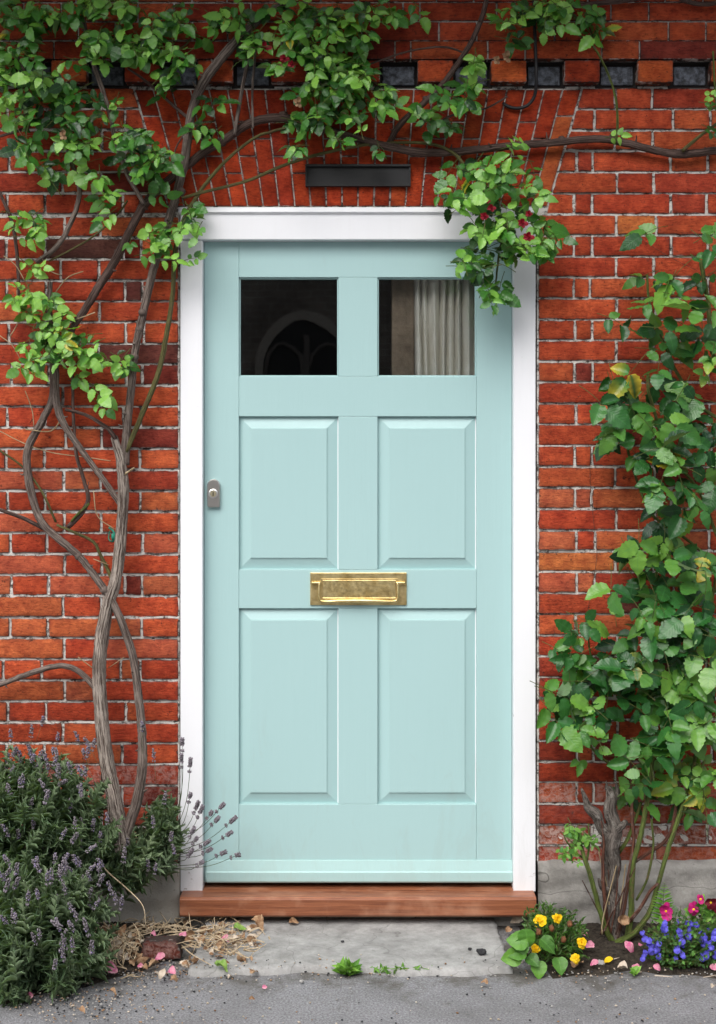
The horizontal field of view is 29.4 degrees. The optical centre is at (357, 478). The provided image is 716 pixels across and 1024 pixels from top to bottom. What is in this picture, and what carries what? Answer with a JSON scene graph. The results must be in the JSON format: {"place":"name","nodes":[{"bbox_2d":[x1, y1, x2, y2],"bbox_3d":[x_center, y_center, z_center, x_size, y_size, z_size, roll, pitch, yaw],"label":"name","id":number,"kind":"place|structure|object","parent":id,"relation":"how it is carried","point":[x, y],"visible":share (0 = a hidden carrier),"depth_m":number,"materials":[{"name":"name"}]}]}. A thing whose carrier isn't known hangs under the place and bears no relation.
{"place":"outdoors","nodes":[
{"label":"outdoors","id":0,"kind":"place"},
{"bbox_2d":[241,280,390,374],"bbox_3d":[0.000,0.110,4.690,1.025,2.500,1.120,0,0,0],"label":"hallway","id":1,"kind":"object","parent":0,"point":[288,327],"depth_m":5.20,"materials":[{"name":"black paint"}]},
{"bbox_2d":[0,926,715,1023],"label":"pavement","id":2,"kind":"structure","parent":0,"point":[438,999],"depth_m":3.43,"materials":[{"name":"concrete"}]},
{"bbox_2d":[78,1005,84,1012],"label":"fallen leaf","id":3,"kind":"object","parent":2,"relation":"on","point":[82,1008],"visible":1,"depth_m":3.32,"materials":[{"name":"brown plant"}]},
{"bbox_2d":[5,921,189,1003],"bbox_3d":[-0.844,1.302,3.669,0.712,0.027,0.658,0,0,0],"label":"soil bed","id":4,"kind":"object","parent":2,"relation":"on","point":[127,965],"visible":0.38,"depth_m":3.67,"materials":[{"name":"brown soil"}]},
{"bbox_2d":[0,843,126,1007],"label":"lavender bush","id":5,"kind":"object","parent":4,"relation":"on","point":[53,941],"visible":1,"depth_m":3.44,"materials":[{"name":"green plant"}]},
{"bbox_2d":[106,961,117,972],"bbox_3d":[-0.650,1.280,3.579,0.038,0.033,0.030,0,0,0],"label":"fallen petal","id":6,"kind":"object","parent":4,"relation":"on","point":[115,970],"visible":0.54,"depth_m":3.59,"materials":[{"name":"pink plant"}]},
{"bbox_2d":[0,716,240,903],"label":"lavender bush","id":7,"kind":"object","parent":4,"relation":"on","point":[65,819],"visible":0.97,"depth_m":3.71,"materials":[{"name":"green plant"}]},
{"bbox_2d":[141,935,182,959],"bbox_3d":[-0.534,1.278,3.720,0.110,0.052,0.049,0,0,0],"label":"loose brick","id":8,"kind":"object","parent":4,"relation":"on","point":[168,946],"visible":0.98,"depth_m":3.70,"materials":[{"name":"red brick"}]},
{"bbox_2d":[102,917,261,978],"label":"leaf litter","id":9,"kind":"object","parent":4,"relation":"on","point":[142,960],"visible":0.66,"depth_m":3.75,"materials":[{"name":"brown plant"}]},
{"bbox_2d":[234,922,246,929],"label":"fallen leaf","id":10,"kind":"object","parent":9,"relation":"on","point":[239,926],"visible":1,"depth_m":3.88,"materials":[{"name":"green plant"}]},
{"bbox_2d":[95,856,269,978],"bbox_3d":[-0.514,1.164,3.807,0.608,0.278,0.539,0,0,0],"label":"dead stem heap","id":11,"kind":"object","parent":4,"relation":"on","point":[164,925],"visible":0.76,"depth_m":3.79,"materials":[{"name":"plant"}]},
{"bbox_2d":[155,952,164,959],"bbox_3d":[-0.532,1.286,3.668,0.027,0.022,0.021,0,0,-12],"label":"fallen petal","id":12,"kind":"object","parent":2,"relation":"on","point":[161,955],"visible":0.93,"depth_m":3.67,"materials":[{"name":"pink plant"}]},
{"bbox_2d":[158,969,165,979],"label":"fallen leaf","id":13,"kind":"object","parent":2,"relation":"on","point":[161,973],"visible":1,"depth_m":3.54,"materials":[{"name":"beige plant"}]},
{"bbox_2d":[166,965,175,973],"bbox_3d":[-0.493,1.286,3.570,0.030,0.022,0.021,0,0,31],"label":"fallen petal","id":14,"kind":"object","parent":2,"relation":"on","point":[171,970],"visible":0.96,"depth_m":3.58,"materials":[{"name":"pink plant"}]},
{"bbox_2d":[171,974,177,981],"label":"fallen leaf","id":15,"kind":"object","parent":2,"relation":"on","point":[174,977],"visible":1,"depth_m":3.52,"materials":[{"name":"brown plant"}]},
{"bbox_2d":[215,959,227,971],"bbox_3d":[-0.361,1.282,3.593,0.035,0.029,0.034,0,0,-20],"label":"fallen leaf","id":16,"kind":"object","parent":2,"relation":"on","point":[222,962],"visible":1,"depth_m":3.60,"materials":[{"name":"green plant"}]},
{"bbox_2d":[331,956,361,975],"bbox_3d":[-0.028,1.285,3.593,0.086,0.047,0.069,0,0,0],"label":"weed","id":17,"kind":"object","parent":2,"relation":"on","point":[346,966],"visible":1,"depth_m":3.59,"materials":[{"name":"green plant"}]},
{"bbox_2d":[188,918,512,977],"bbox_3d":[-0.021,1.307,3.802,0.861,0.046,0.436,0,0,0],"label":"doorstep","id":18,"kind":"object","parent":2,"relation":"on","point":[432,944],"visible":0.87,"depth_m":3.76,"materials":[{"name":"concrete"}]},
{"bbox_2d":[251,914,263,930],"bbox_3d":[-0.286,1.260,3.876,0.038,0.043,0.036,0,0,0],"label":"fallen leaf","id":19,"kind":"object","parent":18,"relation":"on","point":[258,920],"visible":0.98,"depth_m":3.88,"materials":[{"name":"brown plant"}]},
{"bbox_2d":[289,917,297,922],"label":"fallen leaf","id":20,"kind":"object","parent":18,"relation":"on","point":[292,920],"visible":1,"depth_m":3.94,"materials":[{"name":"brown plant"}]},
{"bbox_2d":[476,948,486,955],"bbox_3d":[0.334,1.282,3.700,0.029,0.019,0.024,0,0,0],"label":"pebble","id":21,"kind":"object","parent":18,"relation":"on","point":[481,951],"visible":1,"depth_m":3.69,"materials":[{"name":"grey stone"}]},
{"bbox_2d":[0,954,712,1023],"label":"grit","id":22,"kind":"object","parent":2,"relation":"on","point":[155,972],"visible":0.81,"depth_m":3.45,"materials":[{"name":"grey gravel"}]},
{"bbox_2d":[0,0,715,925],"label":"brick wall","id":23,"kind":"structure","parent":2,"relation":"on","point":[656,58],"depth_m":4.00,"materials":[{"name":"red brick"},{"name":"mortar"},{"name":"dark blue-grey brick"}]},
{"bbox_2d":[178,207,535,916],"bbox_3d":[0.000,0.235,4.045,1.050,2.060,0.231,0,0,0],"label":"door frame","id":24,"kind":"object","parent":23,"relation":"attached to","point":[200,897],"visible":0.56,"depth_m":4.00,"materials":[{"name":"white paint"}]},
{"bbox_2d":[204,242,512,882],"bbox_3d":[0.001,0.246,4.035,0.910,1.891,0.059,0,0,0],"label":"front door","id":25,"kind":"structure","parent":24,"relation":"attached to","point":[357,618],"depth_m":4.03,"materials":[{"name":"paint"}]},
{"bbox_2d":[391,280,413,374],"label":"plaster pier","id":26,"kind":"structure","parent":24,"relation":"attached to","point":[402,327],"depth_m":4.12,"materials":[{"name":"beige paint"}]},
{"bbox_2d":[414,280,474,374],"bbox_3d":[0.297,-0.283,4.129,0.263,0.765,0.075,0,0,0],"label":"curtain","id":27,"kind":"object","parent":24,"relation":"hanging from","point":[444,327],"visible":0.27,"depth_m":4.12,"materials":[{"name":"beige fabric"}]},
{"bbox_2d":[0,0,715,871],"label":"climbing rose","id":28,"kind":"object","parent":23,"relation":"attached to","point":[342,74],"visible":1,"depth_m":3.89,"materials":[{"name":"green plant"}]},
{"bbox_2d":[108,526,114,541],"bbox_3d":[-0.713,0.161,3.946,0.034,0.046,0.014,0,0,45],"label":"plant tie","id":29,"kind":"object","parent":28,"relation":"attached to","point":[112,535],"visible":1,"depth_m":3.94,"materials":[{"name":"green plastic"}]},
{"bbox_2d":[305,164,410,186],"bbox_3d":[0.000,-0.886,3.992,0.308,0.064,0.024,0,0,0],"label":"wall vent","id":30,"kind":"object","parent":23,"relation":"attached to","point":[357,175],"depth_m":3.99,"materials":[{"name":"black metal"}]},
{"bbox_2d":[502,1,537,109],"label":"cable","id":31,"kind":"object","parent":23,"relation":"hanging from","point":[528,104],"visible":0.91,"depth_m":3.95,"materials":[{"name":"black plastic"}]},
{"bbox_2d":[588,449,596,607],"bbox_3d":[0.679,0.178,3.994,0.041,0.562,0.001,0,0,0],"label":"wall wire","id":32,"kind":"object","parent":23,"relation":"attached to","point":[593,521],"depth_m":3.99,"materials":[{"name":"grey metal"}]},
{"bbox_2d":[370,963,401,973],"bbox_3d":[0.082,1.295,3.610,0.110,0.026,0.046,0,0,0],"label":"weed","id":33,"kind":"object","parent":2,"relation":"on","point":[376,970],"visible":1,"depth_m":3.61,"materials":[{"name":"green plant"}]},
{"bbox_2d":[384,962,425,973],"bbox_3d":[0.133,1.295,3.611,0.134,0.027,0.044,0,0,0],"label":"weed","id":34,"kind":"object","parent":2,"relation":"on","point":[396,967],"visible":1,"depth_m":3.60,"materials":[{"name":"green plant"}]},
{"bbox_2d":[505,926,511,931],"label":"fallen leaf","id":35,"kind":"object","parent":2,"relation":"on","point":[508,929],"visible":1,"depth_m":3.91,"materials":[{"name":"brown plant"}]},
{"bbox_2d":[510,917,524,922],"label":"fallen leaf","id":36,"kind":"object","parent":2,"relation":"on","point":[516,919],"visible":0.65,"depth_m":3.97,"materials":[{"name":"brown plant"}]},
{"bbox_2d":[518,922,715,978],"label":"soil bed","id":37,"kind":"object","parent":2,"relation":"on","point":[603,948],"visible":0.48,"depth_m":3.69,"materials":[{"name":"brown soil"}]},
{"bbox_2d":[500,928,567,978],"bbox_3d":[0.479,1.247,3.610,0.151,0.134,0.154,0,0,34],"label":"broad leaf plant","id":38,"kind":"object","parent":37,"relation":"on","point":[520,942],"visible":0.98,"depth_m":3.58,"materials":[{"name":"green plant"}]},
{"bbox_2d":[522,900,589,963],"bbox_3d":[0.541,1.237,3.742,0.181,0.138,0.383,0,0,0],"label":"marigold","id":39,"kind":"object","parent":37,"relation":"on","point":[558,926],"visible":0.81,"depth_m":3.68,"materials":[{"name":"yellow plant"}]},
{"bbox_2d":[570,961,583,967],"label":"fallen leaf","id":40,"kind":"object","parent":37,"relation":"on","point":[573,965],"visible":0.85,"depth_m":3.62,"materials":[{"name":"brown plant"}]},
{"bbox_2d":[585,940,594,947],"bbox_3d":[0.631,1.270,3.722,0.029,0.018,0.020,0,0,0],"label":"fallen petal","id":41,"kind":"object","parent":37,"relation":"on","point":[590,944],"visible":0.86,"depth_m":3.73,"materials":[{"name":"pink plant"}]},
{"bbox_2d":[590,959,598,965],"bbox_3d":[0.629,1.288,3.631,0.021,0.017,0.017,0,0,0],"label":"fallen petal","id":42,"kind":"object","parent":37,"relation":"on","point":[594,961],"visible":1,"depth_m":3.64,"materials":[{"name":"pink plant"}]},
{"bbox_2d":[598,959,604,964],"bbox_3d":[0.651,1.300,3.663,0.027,0.018,0.021,0,0,-30],"label":"pebble","id":43,"kind":"object","parent":37,"relation":"on","point":[601,962],"visible":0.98,"depth_m":3.66,"materials":[{"name":"stone"}]},
{"bbox_2d":[604,956,612,962],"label":"fallen leaf","id":44,"kind":"object","parent":37,"relation":"on","point":[608,959],"visible":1,"depth_m":3.66,"materials":[{"name":"yellow plant"}]},
{"bbox_2d":[617,960,627,968],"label":"fallen leaf","id":45,"kind":"object","parent":37,"relation":"on","point":[622,964],"visible":1,"depth_m":3.61,"materials":[{"name":"beige plant"}]},
{"bbox_2d":[530,222,715,942],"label":"climbing plant","id":46,"kind":"object","parent":37,"relation":"on","point":[676,700],"visible":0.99,"depth_m":3.85,"materials":[{"name":"green plant"}]},
{"bbox_2d":[618,914,630,924],"bbox_3d":[0.741,1.225,3.795,0.044,0.031,0.019,0,0,-23],"label":"dead leaf","id":47,"kind":"object","parent":46,"relation":"attached to","point":[623,919],"visible":1,"depth_m":3.80,"materials":[{"name":"brown plant"}]},
{"bbox_2d":[624,941,633,952],"bbox_3d":[0.740,1.281,3.733,0.026,0.032,0.015,0,0,-31],"label":"fallen petal","id":48,"kind":"object","parent":37,"relation":"on","point":[629,946],"visible":1,"depth_m":3.73,"materials":[{"name":"pink plant"}]},
{"bbox_2d":[629,966,640,976],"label":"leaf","id":49,"kind":"object","parent":37,"relation":"on","point":[635,970],"visible":1,"depth_m":3.59,"materials":[{"name":"green plant"}]},
{"bbox_2d":[653,963,660,970],"bbox_3d":[0.788,1.287,3.595,0.021,0.020,0.016,0,0,0],"label":"fallen petal","id":50,"kind":"object","parent":37,"relation":"on","point":[657,966],"visible":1,"depth_m":3.60,"materials":[{"name":"pink plant"}]},
{"bbox_2d":[651,883,673,921],"bbox_3d":[0.849,1.212,3.806,0.068,0.176,0.022,0,0,0],"label":"fern","id":51,"kind":"object","parent":37,"relation":"on","point":[657,905],"visible":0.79,"depth_m":3.80,"materials":[{"name":"green plant"}]},
{"bbox_2d":[657,902,672,933],"bbox_3d":[0.844,1.224,3.736,0.055,0.154,0.127,0,0,25],"label":"pansy","id":52,"kind":"object","parent":37,"relation":"on","point":[666,910],"visible":0.58,"depth_m":3.69,"materials":[{"name":"pink plant"}]},
{"bbox_2d":[673,906,678,924],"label":"seedling","id":53,"kind":"object","parent":37,"relation":"on","point":[675,909],"visible":0.73,"depth_m":3.86,"materials":[{"name":"green plant"}]},
{"bbox_2d":[637,907,715,969],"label":"lobelia","id":54,"kind":"object","parent":37,"relation":"on","point":[683,945],"visible":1,"depth_m":3.63,"materials":[{"name":"blue plant"}]},
{"bbox_2d":[684,894,711,932],"bbox_3d":[0.926,1.217,3.724,0.081,0.184,0.086,0,0,0],"label":"pansy","id":55,"kind":"object","parent":37,"relation":"on","point":[695,908],"visible":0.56,"depth_m":3.70,"materials":[{"name":"pink plant"}]},
{"bbox_2d":[703,898,715,926],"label":"pansy","id":56,"kind":"object","parent":37,"relation":"on","point":[709,909],"visible":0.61,"depth_m":3.69,"materials":[{"name":"red plant"}]},
{"bbox_2d":[710,963,715,969],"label":"fallen petal","id":57,"kind":"object","parent":37,"relation":"on","point":[712,966],"visible":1,"depth_m":3.61,"materials":[{"name":"pink plant"}]}
]}

